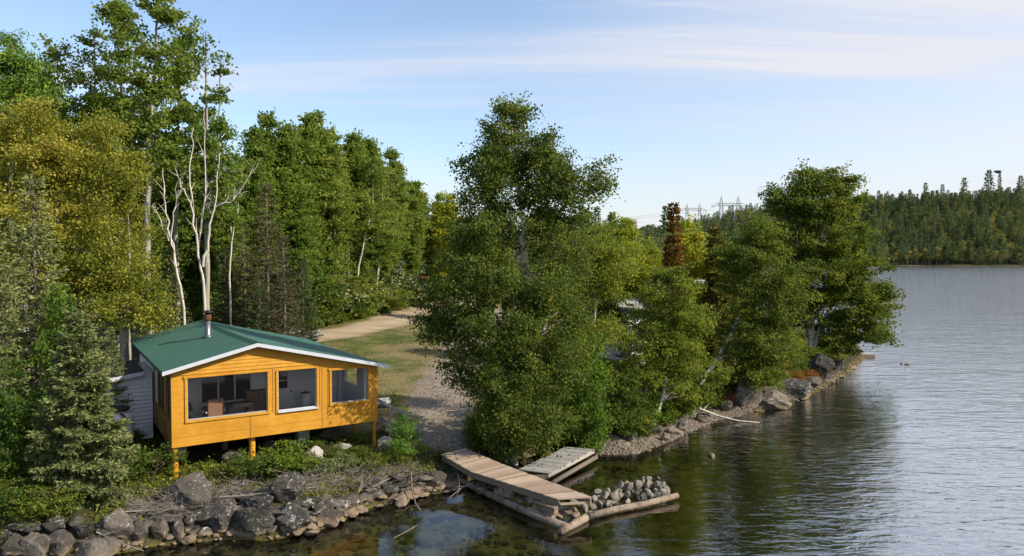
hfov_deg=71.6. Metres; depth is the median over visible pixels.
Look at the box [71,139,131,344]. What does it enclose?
aspen tree
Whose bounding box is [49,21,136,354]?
poplar tree
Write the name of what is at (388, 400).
boulder
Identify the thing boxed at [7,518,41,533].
boulder
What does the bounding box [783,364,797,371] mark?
shrub
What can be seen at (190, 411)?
barbecue
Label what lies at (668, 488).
stone
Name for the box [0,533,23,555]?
boulder
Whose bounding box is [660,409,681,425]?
shrub
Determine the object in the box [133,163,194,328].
aspen tree
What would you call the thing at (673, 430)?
boulder
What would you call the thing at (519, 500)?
stone
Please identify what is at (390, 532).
lake bed stones
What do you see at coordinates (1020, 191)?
pine tree
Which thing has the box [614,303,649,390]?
spruce tree
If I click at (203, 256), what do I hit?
bare birch
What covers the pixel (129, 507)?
rock
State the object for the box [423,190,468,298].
birch tree
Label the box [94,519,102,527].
rock
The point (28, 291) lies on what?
spruce tree
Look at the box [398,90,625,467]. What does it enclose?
birch tree
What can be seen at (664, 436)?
boulder
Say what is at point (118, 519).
boulder
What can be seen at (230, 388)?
house window
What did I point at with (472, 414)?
shrub
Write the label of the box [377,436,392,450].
boulder
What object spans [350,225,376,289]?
aspen tree
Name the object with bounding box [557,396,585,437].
shrub
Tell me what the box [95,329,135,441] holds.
spruce tree
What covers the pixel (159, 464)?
shrub
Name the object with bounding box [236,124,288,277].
aspen tree
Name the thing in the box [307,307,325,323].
shrub
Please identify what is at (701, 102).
sky
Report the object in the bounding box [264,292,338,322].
shrub
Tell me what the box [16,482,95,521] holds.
shrub
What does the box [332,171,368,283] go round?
aspen tree
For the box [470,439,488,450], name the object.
shrub
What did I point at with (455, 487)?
stone
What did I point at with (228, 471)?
shrub
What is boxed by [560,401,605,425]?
shrub
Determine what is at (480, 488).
stone
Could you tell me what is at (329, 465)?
shrub
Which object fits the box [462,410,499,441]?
shrub
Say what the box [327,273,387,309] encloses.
shrub
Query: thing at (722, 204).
power pylon
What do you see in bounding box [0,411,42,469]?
maple tree
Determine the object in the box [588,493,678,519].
jetty log
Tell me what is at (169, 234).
bare birch
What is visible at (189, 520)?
rock
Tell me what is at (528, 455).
boulder
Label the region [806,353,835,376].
boulder
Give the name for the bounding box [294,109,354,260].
aspen tree
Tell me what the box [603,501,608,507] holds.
stone
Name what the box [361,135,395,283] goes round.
aspen tree
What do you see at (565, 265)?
birch tree
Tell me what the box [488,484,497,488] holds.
stone
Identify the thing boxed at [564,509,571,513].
stone
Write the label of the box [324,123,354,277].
aspen tree
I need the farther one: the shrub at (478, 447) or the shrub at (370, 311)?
the shrub at (370, 311)
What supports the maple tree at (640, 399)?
on the ground at (652, 536)
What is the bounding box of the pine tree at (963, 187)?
[959,177,969,201]
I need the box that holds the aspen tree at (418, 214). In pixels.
[398,178,435,276]
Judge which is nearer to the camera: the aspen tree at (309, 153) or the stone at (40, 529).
the stone at (40, 529)
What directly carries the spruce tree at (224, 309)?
on the ground at (652, 536)
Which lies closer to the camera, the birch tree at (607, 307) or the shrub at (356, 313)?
the birch tree at (607, 307)
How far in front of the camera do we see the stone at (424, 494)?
23.05 m
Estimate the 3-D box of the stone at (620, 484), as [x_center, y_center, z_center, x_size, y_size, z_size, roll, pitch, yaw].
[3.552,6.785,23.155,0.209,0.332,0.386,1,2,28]
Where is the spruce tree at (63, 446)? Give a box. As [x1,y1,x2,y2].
[13,308,141,513]
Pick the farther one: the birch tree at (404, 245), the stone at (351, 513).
the birch tree at (404, 245)
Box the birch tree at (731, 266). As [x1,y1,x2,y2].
[717,238,741,321]
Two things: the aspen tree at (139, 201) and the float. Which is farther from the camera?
the float
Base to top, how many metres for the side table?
0.720 m
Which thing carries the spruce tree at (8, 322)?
on the ground at (652, 536)
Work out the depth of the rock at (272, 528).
19.61 m
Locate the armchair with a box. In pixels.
[200,398,224,416]
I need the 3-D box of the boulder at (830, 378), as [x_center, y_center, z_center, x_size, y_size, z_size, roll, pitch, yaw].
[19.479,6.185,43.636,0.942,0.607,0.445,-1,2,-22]
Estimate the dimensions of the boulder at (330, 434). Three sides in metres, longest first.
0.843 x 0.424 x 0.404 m
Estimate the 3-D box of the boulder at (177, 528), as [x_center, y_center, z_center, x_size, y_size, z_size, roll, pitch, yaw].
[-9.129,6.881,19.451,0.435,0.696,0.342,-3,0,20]
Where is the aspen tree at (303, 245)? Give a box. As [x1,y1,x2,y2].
[273,192,320,315]
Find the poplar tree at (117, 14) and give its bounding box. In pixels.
[60,0,169,360]
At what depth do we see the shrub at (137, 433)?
24.42 m
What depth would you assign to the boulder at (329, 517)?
20.42 m
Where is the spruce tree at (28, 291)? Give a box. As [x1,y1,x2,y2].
[0,172,83,422]
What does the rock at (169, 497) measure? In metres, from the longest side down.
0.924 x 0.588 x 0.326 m
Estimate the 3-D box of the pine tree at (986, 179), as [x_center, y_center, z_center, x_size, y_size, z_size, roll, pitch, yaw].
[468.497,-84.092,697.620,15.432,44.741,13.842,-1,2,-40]
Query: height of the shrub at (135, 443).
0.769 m
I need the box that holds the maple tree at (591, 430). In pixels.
[555,330,622,461]
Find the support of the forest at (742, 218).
on the ground at (652, 536)
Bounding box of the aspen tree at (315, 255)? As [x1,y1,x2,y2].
[290,175,329,292]
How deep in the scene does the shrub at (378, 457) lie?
23.26 m
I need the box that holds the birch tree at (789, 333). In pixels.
[766,255,816,345]
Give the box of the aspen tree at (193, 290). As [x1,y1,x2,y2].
[165,217,218,323]
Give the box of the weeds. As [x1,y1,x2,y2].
[0,314,854,539]
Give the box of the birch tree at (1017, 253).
[1014,247,1023,263]
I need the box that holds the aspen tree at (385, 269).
[374,246,394,283]
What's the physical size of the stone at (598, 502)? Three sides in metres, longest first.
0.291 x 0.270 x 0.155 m
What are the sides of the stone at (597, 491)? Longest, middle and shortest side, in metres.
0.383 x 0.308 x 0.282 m
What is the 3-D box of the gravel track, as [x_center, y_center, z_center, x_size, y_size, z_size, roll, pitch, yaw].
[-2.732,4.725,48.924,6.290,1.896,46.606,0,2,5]
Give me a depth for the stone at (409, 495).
22.71 m
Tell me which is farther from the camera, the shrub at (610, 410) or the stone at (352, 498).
the shrub at (610, 410)
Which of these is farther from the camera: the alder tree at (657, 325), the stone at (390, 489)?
the alder tree at (657, 325)
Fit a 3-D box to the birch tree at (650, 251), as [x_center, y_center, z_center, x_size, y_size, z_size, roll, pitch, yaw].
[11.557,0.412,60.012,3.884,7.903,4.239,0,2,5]
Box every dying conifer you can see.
[219,222,266,327]
[235,182,304,334]
[262,234,305,337]
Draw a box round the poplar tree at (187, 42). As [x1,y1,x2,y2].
[134,16,219,326]
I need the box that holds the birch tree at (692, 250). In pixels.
[653,214,714,338]
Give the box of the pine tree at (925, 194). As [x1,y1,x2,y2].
[920,183,930,202]
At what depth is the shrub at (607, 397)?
30.35 m
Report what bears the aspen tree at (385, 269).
on the ground at (652, 536)
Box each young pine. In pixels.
[378,400,424,463]
[389,391,397,405]
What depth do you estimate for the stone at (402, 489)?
22.83 m
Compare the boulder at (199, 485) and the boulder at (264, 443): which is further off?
the boulder at (264, 443)
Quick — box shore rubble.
[0,349,863,555]
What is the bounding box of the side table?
[224,400,252,414]
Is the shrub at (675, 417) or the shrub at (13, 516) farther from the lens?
the shrub at (675, 417)
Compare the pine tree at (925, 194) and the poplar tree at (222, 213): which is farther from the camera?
the pine tree at (925, 194)
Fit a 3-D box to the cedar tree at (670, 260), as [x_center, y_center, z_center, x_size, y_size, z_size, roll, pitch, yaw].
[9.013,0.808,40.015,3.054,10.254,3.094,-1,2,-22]
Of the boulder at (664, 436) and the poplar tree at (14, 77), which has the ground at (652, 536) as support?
the poplar tree at (14, 77)
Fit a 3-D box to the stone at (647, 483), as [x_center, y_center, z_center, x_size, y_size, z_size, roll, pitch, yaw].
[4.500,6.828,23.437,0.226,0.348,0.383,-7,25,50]
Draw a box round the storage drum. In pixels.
[100,405,132,444]
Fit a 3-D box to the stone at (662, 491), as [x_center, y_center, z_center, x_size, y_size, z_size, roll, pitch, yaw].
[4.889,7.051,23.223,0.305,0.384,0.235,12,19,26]
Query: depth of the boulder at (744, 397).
35.67 m
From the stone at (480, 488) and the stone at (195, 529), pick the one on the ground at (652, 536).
the stone at (195, 529)
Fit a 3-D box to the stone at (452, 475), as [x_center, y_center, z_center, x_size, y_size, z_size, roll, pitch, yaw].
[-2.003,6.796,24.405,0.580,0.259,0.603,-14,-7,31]
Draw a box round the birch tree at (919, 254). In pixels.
[912,248,921,258]
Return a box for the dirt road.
[316,299,501,341]
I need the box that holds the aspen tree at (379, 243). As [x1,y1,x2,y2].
[350,179,393,290]
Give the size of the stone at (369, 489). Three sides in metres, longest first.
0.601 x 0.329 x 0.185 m
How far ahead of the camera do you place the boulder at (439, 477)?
23.49 m
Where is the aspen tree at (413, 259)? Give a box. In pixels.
[402,233,422,279]
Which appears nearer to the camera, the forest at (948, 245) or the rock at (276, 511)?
the rock at (276, 511)
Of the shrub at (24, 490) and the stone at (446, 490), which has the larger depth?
the stone at (446, 490)
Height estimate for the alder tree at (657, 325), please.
7.564 m
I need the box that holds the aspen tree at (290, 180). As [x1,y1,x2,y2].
[269,119,314,313]
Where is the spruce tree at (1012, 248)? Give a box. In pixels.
[1008,245,1015,263]
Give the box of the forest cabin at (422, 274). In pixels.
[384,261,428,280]
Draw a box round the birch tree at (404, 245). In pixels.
[361,165,410,289]
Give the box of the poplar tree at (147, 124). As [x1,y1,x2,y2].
[105,0,204,334]
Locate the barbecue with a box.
[188,401,192,418]
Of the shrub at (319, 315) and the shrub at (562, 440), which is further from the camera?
the shrub at (319, 315)
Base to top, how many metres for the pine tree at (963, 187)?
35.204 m
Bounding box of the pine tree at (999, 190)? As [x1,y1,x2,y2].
[995,172,1003,201]
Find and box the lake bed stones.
[125,411,763,555]
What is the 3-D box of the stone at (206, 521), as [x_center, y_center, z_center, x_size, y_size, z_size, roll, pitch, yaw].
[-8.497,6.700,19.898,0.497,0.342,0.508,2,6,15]
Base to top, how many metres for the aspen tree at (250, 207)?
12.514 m
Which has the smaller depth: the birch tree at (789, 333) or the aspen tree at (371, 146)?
the birch tree at (789, 333)
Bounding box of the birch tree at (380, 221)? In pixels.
[353,153,407,274]
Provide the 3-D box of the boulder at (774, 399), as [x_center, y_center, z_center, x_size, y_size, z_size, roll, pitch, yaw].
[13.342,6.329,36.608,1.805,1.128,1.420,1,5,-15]
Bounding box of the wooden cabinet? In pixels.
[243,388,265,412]
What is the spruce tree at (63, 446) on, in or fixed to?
on the ground at (652, 536)
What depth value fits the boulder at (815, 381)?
41.10 m
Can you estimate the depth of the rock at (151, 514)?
19.64 m
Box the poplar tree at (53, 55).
[18,33,86,303]
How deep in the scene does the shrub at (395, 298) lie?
63.17 m
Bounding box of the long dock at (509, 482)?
[441,448,591,535]
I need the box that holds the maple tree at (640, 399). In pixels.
[604,368,656,437]
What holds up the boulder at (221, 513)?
on the ground at (652, 536)
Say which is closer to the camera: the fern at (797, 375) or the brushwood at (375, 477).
the brushwood at (375, 477)
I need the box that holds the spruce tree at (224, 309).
[210,247,247,326]
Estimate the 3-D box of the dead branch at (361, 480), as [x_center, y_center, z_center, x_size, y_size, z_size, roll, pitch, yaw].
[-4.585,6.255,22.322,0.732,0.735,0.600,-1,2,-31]
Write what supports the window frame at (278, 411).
in the wooden cabin at (197, 365)
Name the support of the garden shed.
on the ground at (652, 536)
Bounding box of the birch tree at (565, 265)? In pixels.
[540,245,589,326]
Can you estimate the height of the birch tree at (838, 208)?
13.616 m
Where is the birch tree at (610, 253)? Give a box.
[544,220,644,402]
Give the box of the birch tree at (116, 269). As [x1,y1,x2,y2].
[5,103,190,361]
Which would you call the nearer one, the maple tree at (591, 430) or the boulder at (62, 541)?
the boulder at (62, 541)
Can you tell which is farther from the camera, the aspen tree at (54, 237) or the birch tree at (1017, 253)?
the birch tree at (1017, 253)
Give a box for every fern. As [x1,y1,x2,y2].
[717,389,737,404]
[777,362,795,372]
[788,371,810,379]
[803,368,823,376]
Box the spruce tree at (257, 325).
[244,267,276,331]
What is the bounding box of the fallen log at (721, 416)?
[698,403,752,421]
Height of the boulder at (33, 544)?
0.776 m
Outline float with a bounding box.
[860,352,874,357]
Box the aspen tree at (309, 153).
[286,123,339,289]
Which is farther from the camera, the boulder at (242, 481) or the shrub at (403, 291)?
the shrub at (403, 291)
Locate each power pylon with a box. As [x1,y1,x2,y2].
[681,204,706,218]
[711,196,747,217]
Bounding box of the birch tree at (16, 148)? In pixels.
[0,85,112,395]
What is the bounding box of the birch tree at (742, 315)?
[723,274,761,348]
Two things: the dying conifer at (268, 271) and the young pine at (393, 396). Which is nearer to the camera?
the young pine at (393, 396)
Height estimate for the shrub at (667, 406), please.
1.737 m
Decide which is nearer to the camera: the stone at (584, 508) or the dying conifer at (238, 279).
the stone at (584, 508)
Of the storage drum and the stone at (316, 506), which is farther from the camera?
the storage drum
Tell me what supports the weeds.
on the ground at (652, 536)
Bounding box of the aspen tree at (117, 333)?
[83,214,143,356]
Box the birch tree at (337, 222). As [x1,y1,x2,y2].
[308,139,363,265]
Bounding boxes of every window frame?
[183,369,270,423]
[276,366,318,413]
[328,365,370,405]
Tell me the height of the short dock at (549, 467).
0.484 m
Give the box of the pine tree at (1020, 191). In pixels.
[1012,175,1023,211]
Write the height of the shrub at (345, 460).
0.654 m
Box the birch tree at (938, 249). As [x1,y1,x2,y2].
[933,246,941,257]
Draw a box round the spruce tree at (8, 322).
[0,218,43,455]
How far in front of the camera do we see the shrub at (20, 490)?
18.88 m
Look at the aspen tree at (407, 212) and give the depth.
73.88 m
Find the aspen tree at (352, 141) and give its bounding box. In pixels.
[340,127,375,275]
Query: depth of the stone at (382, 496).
22.34 m
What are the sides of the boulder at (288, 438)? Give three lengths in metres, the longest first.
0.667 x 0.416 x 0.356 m
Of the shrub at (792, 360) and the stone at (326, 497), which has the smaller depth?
the stone at (326, 497)
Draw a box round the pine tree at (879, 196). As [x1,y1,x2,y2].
[875,190,882,214]
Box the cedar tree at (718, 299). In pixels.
[697,226,736,367]
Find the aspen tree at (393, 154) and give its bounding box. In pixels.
[370,145,418,283]
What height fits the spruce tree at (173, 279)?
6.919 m
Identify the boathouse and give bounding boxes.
[597,299,651,363]
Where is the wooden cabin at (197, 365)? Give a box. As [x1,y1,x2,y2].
[130,310,407,476]
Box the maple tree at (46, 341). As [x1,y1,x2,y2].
[22,283,93,420]
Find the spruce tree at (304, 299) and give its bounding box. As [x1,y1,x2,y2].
[288,257,323,343]
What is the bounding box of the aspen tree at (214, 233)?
[184,177,250,323]
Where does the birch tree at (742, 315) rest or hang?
on the ground at (652, 536)
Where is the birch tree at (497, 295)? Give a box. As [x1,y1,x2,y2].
[475,244,509,321]
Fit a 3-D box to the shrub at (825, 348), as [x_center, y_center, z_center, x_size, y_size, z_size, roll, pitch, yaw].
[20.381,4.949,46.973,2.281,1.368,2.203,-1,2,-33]
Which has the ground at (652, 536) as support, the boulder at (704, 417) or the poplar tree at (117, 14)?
the poplar tree at (117, 14)
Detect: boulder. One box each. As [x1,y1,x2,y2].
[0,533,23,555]
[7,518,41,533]
[20,532,50,555]
[41,513,65,533]
[48,529,74,555]
[68,523,94,538]
[75,537,122,555]
[103,508,134,538]
[131,518,147,540]
[150,521,168,538]
[161,471,212,510]
[171,516,184,540]
[181,534,196,544]
[203,499,238,532]
[220,449,243,462]
[230,507,274,540]
[232,479,249,486]
[238,494,274,508]
[258,439,276,450]
[269,472,306,503]
[275,502,311,533]
[280,436,294,443]
[304,446,322,457]
[305,329,321,339]
[314,508,343,527]
[320,429,341,439]
[334,443,351,449]
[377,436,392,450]
[378,397,391,407]
[423,471,446,487]
[501,452,523,463]
[523,448,533,458]
[622,430,636,441]
[639,427,649,437]
[651,425,662,434]
[660,432,670,440]
[666,426,680,434]
[676,419,688,430]
[696,413,711,422]
[720,400,732,410]
[734,377,762,407]
[760,389,791,409]
[779,378,812,399]
[805,376,820,387]
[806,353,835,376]
[824,374,834,383]
[834,360,844,371]
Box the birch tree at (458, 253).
[445,215,488,304]
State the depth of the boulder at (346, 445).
24.42 m
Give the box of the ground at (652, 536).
[0,206,1023,555]
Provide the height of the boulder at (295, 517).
0.905 m
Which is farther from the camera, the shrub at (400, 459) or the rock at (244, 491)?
the shrub at (400, 459)
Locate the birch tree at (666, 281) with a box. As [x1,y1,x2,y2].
[634,261,693,365]
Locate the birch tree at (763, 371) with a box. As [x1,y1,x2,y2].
[694,209,822,410]
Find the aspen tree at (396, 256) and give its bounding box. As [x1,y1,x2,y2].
[388,204,403,263]
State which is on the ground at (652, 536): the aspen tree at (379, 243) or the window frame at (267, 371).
the aspen tree at (379, 243)
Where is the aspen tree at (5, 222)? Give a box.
[0,141,39,331]
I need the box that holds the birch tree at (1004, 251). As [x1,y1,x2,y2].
[1003,249,1011,263]
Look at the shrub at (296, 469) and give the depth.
22.26 m
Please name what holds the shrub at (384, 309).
on the ground at (652, 536)
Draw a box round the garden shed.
[47,360,152,438]
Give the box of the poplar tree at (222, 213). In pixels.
[150,31,251,309]
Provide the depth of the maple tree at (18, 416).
19.63 m
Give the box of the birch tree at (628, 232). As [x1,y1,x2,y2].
[594,212,654,298]
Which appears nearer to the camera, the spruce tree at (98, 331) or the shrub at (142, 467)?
the shrub at (142, 467)
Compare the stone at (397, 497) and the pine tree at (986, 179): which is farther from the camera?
the pine tree at (986, 179)
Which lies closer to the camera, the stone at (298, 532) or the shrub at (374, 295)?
the stone at (298, 532)
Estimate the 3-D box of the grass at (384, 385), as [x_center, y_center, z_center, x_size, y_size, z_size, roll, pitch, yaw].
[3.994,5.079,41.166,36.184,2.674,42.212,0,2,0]
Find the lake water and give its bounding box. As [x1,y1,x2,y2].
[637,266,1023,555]
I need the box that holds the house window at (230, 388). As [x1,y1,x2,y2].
[200,373,251,404]
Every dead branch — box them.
[96,528,145,551]
[125,496,203,513]
[179,488,216,510]
[219,487,315,497]
[356,464,376,492]
[372,462,403,487]
[393,473,423,538]
[449,474,473,497]
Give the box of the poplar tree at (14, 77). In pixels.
[0,28,81,375]
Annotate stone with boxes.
[0,529,15,539]
[1,550,10,555]
[34,526,43,531]
[96,527,111,536]
[126,512,142,518]
[165,533,174,539]
[184,524,194,532]
[188,524,199,534]
[202,511,208,523]
[293,527,305,535]
[305,522,319,530]
[310,504,319,509]
[320,493,330,502]
[326,498,334,507]
[334,499,350,511]
[338,493,358,504]
[343,509,358,517]
[355,505,367,513]
[358,492,375,500]
[365,488,380,491]
[368,488,380,499]
[375,475,387,483]
[377,493,387,499]
[380,482,389,487]
[381,485,399,493]
[387,480,408,487]
[390,473,408,482]
[392,493,409,501]
[395,496,408,507]
[398,486,410,492]
[401,491,419,499]
[413,487,420,494]
[414,475,432,481]
[419,492,428,496]
[439,480,457,487]
[442,488,450,492]
[448,472,463,478]
[450,480,458,491]
[475,481,486,486]
[477,486,486,490]
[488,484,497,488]
[516,497,524,503]
[556,512,562,519]
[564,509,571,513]
[567,506,577,512]
[571,511,579,516]
[581,504,587,512]
[591,495,596,500]
[592,489,601,494]
[594,500,602,505]
[601,490,608,498]
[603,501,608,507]
[609,492,618,501]
[617,481,623,488]
[623,491,630,498]
[627,482,633,490]
[633,491,639,497]
[634,480,641,490]
[644,479,652,488]
[644,488,651,496]
[647,492,653,499]
[658,488,665,495]
[660,483,669,493]
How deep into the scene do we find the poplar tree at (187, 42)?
35.81 m
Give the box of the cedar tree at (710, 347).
[700,318,722,373]
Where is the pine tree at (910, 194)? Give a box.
[906,189,913,209]
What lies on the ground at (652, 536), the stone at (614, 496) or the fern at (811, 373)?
the fern at (811, 373)
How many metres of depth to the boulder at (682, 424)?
31.49 m
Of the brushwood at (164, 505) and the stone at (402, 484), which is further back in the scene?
the stone at (402, 484)
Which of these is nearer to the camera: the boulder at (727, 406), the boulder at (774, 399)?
the boulder at (727, 406)
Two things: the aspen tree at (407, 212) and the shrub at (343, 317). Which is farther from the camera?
the aspen tree at (407, 212)
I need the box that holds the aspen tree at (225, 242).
[199,226,251,324]
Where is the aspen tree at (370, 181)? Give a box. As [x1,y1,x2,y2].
[342,140,380,283]
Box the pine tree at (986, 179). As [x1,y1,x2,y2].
[981,169,997,211]
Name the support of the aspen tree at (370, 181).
on the ground at (652, 536)
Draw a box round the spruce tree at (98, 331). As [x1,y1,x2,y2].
[40,196,120,372]
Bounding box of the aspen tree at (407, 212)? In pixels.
[390,163,414,276]
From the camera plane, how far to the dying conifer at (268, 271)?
37.75 m
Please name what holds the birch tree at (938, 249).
on the ground at (652, 536)
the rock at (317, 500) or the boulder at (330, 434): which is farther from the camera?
the boulder at (330, 434)
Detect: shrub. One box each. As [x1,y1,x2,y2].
[0,473,44,505]
[0,480,52,507]
[0,482,45,517]
[0,486,55,516]
[3,481,48,505]
[6,496,52,527]
[10,486,79,526]
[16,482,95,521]
[18,489,75,511]
[119,441,189,480]
[120,435,147,447]
[121,456,152,477]
[128,445,167,474]
[133,429,147,442]
[153,457,171,470]
[220,469,235,476]
[222,447,273,478]
[252,438,323,474]
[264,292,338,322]
[291,309,330,327]
[292,450,321,473]
[298,273,362,306]
[303,435,326,447]
[304,280,371,315]
[304,291,355,321]
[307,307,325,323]
[310,453,342,475]
[317,305,341,319]
[318,299,353,319]
[326,444,348,456]
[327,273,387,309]
[332,448,361,468]
[333,310,350,322]
[343,444,374,458]
[345,310,364,319]
[346,431,370,444]
[347,297,375,311]
[349,289,384,310]
[349,304,377,317]
[357,451,391,473]
[372,302,383,309]
[373,289,414,311]
[374,268,443,299]
[374,282,418,304]
[376,288,401,310]
[378,306,390,313]
[384,449,411,465]
[429,450,445,459]
[460,412,493,434]
[461,418,503,448]
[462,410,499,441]
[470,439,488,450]
[537,408,573,447]
[540,386,575,407]
[550,389,567,420]
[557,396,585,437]
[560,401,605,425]
[590,400,625,430]
[601,390,646,408]
[602,405,633,436]
[609,399,646,426]
[611,418,644,437]
[618,409,646,431]
[618,410,659,436]
[635,392,660,417]
[636,385,671,401]
[637,388,678,423]
[639,394,668,423]
[656,372,688,393]
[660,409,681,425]
[667,376,694,407]
[674,401,698,417]
[675,370,717,386]
[690,373,728,400]
[703,386,728,407]
[721,374,758,392]
[778,349,810,364]
[781,354,800,368]
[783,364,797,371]
[790,360,810,369]
[798,344,825,358]
[814,342,840,361]
[836,335,860,352]
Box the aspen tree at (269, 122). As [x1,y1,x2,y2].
[256,107,307,320]
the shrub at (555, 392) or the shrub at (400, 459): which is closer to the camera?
the shrub at (400, 459)
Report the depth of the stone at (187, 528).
19.47 m
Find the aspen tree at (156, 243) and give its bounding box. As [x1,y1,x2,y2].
[133,212,184,331]
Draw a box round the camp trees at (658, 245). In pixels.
[539,232,708,279]
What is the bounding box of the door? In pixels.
[278,370,294,408]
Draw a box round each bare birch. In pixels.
[149,169,185,324]
[169,109,260,314]
[222,142,246,324]
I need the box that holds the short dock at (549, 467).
[518,447,597,482]
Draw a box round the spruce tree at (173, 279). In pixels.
[154,242,193,332]
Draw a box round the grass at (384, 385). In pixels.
[116,315,806,503]
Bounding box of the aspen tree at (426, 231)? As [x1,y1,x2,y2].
[410,184,433,277]
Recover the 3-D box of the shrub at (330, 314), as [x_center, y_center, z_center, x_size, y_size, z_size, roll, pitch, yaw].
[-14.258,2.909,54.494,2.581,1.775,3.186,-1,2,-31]
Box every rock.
[68,514,84,526]
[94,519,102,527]
[126,500,148,510]
[142,519,156,529]
[146,510,164,518]
[156,514,176,525]
[159,493,173,502]
[184,511,201,524]
[196,526,211,536]
[197,512,210,522]
[211,494,237,504]
[225,529,234,535]
[231,489,256,499]
[260,518,274,527]
[266,525,276,533]
[269,505,285,516]
[290,497,315,507]
[303,496,322,503]
[304,529,319,535]
[312,505,326,512]
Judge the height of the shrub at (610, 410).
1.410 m
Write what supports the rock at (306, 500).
on the ground at (652, 536)
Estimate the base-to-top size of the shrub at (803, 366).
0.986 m
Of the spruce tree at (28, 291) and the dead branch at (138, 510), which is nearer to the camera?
the dead branch at (138, 510)
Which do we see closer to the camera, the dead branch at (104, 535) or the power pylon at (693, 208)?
the dead branch at (104, 535)
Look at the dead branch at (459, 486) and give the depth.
23.14 m
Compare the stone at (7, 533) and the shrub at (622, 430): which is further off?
the shrub at (622, 430)
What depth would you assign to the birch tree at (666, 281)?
38.25 m
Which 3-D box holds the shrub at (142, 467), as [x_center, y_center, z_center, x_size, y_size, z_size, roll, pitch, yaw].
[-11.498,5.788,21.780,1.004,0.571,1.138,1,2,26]
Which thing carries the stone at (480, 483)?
on the stone
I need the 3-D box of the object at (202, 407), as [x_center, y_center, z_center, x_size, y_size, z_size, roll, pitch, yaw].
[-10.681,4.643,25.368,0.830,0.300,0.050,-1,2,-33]
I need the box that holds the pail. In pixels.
[301,391,309,406]
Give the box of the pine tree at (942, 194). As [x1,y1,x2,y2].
[936,184,946,202]
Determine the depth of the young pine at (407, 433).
23.96 m
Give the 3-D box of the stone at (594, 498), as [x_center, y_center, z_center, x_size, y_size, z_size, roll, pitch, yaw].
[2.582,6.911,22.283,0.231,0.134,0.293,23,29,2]
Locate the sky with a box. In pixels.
[0,0,1023,230]
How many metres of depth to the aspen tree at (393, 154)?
71.02 m
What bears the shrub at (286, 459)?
on the ground at (652, 536)
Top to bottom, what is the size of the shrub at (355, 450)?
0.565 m
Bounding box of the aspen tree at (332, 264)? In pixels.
[318,197,356,285]
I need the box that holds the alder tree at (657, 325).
[601,261,741,424]
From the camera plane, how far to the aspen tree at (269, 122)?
51.34 m
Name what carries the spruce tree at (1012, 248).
on the ground at (652, 536)
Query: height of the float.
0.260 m
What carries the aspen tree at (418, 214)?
on the ground at (652, 536)
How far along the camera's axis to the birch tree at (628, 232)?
51.51 m
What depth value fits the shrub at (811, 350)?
44.48 m
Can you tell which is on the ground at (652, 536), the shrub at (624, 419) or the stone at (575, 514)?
the shrub at (624, 419)
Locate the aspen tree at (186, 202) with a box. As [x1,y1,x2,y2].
[157,155,220,323]
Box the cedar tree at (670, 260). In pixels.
[653,201,692,378]
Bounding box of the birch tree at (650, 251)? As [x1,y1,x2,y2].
[634,236,664,295]
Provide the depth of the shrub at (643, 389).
32.14 m
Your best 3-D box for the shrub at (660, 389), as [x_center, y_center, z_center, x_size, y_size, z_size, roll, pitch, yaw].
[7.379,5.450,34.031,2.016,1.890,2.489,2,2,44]
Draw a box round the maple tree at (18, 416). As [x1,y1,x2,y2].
[0,349,44,489]
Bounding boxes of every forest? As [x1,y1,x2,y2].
[529,207,828,262]
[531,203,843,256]
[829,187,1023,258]
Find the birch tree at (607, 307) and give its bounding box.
[563,220,640,362]
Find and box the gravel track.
[405,309,522,451]
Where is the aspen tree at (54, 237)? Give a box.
[15,152,83,337]
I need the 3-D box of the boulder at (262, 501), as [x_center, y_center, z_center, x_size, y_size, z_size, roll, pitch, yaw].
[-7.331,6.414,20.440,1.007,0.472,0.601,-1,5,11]
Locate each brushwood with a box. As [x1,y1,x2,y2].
[111,474,245,520]
[209,469,294,507]
[265,442,432,495]
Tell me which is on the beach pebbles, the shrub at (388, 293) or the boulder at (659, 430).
the boulder at (659, 430)
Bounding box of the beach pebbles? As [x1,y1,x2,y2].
[569,384,791,461]
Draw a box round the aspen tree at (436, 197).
[427,191,443,276]
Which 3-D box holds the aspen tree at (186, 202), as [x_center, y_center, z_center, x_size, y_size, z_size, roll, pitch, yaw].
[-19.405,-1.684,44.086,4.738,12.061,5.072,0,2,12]
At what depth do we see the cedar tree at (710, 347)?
38.80 m
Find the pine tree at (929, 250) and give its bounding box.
[924,244,932,258]
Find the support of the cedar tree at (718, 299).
on the ground at (652, 536)
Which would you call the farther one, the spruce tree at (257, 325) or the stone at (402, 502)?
the spruce tree at (257, 325)
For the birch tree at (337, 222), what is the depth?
56.40 m
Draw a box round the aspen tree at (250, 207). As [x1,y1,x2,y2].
[218,154,283,313]
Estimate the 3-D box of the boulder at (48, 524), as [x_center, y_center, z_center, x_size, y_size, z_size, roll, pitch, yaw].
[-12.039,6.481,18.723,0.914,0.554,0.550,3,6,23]
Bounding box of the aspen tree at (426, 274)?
[422,235,436,278]
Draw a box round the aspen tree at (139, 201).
[121,182,157,338]
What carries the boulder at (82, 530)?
on the ground at (652, 536)
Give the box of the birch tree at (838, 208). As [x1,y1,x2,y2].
[744,158,905,359]

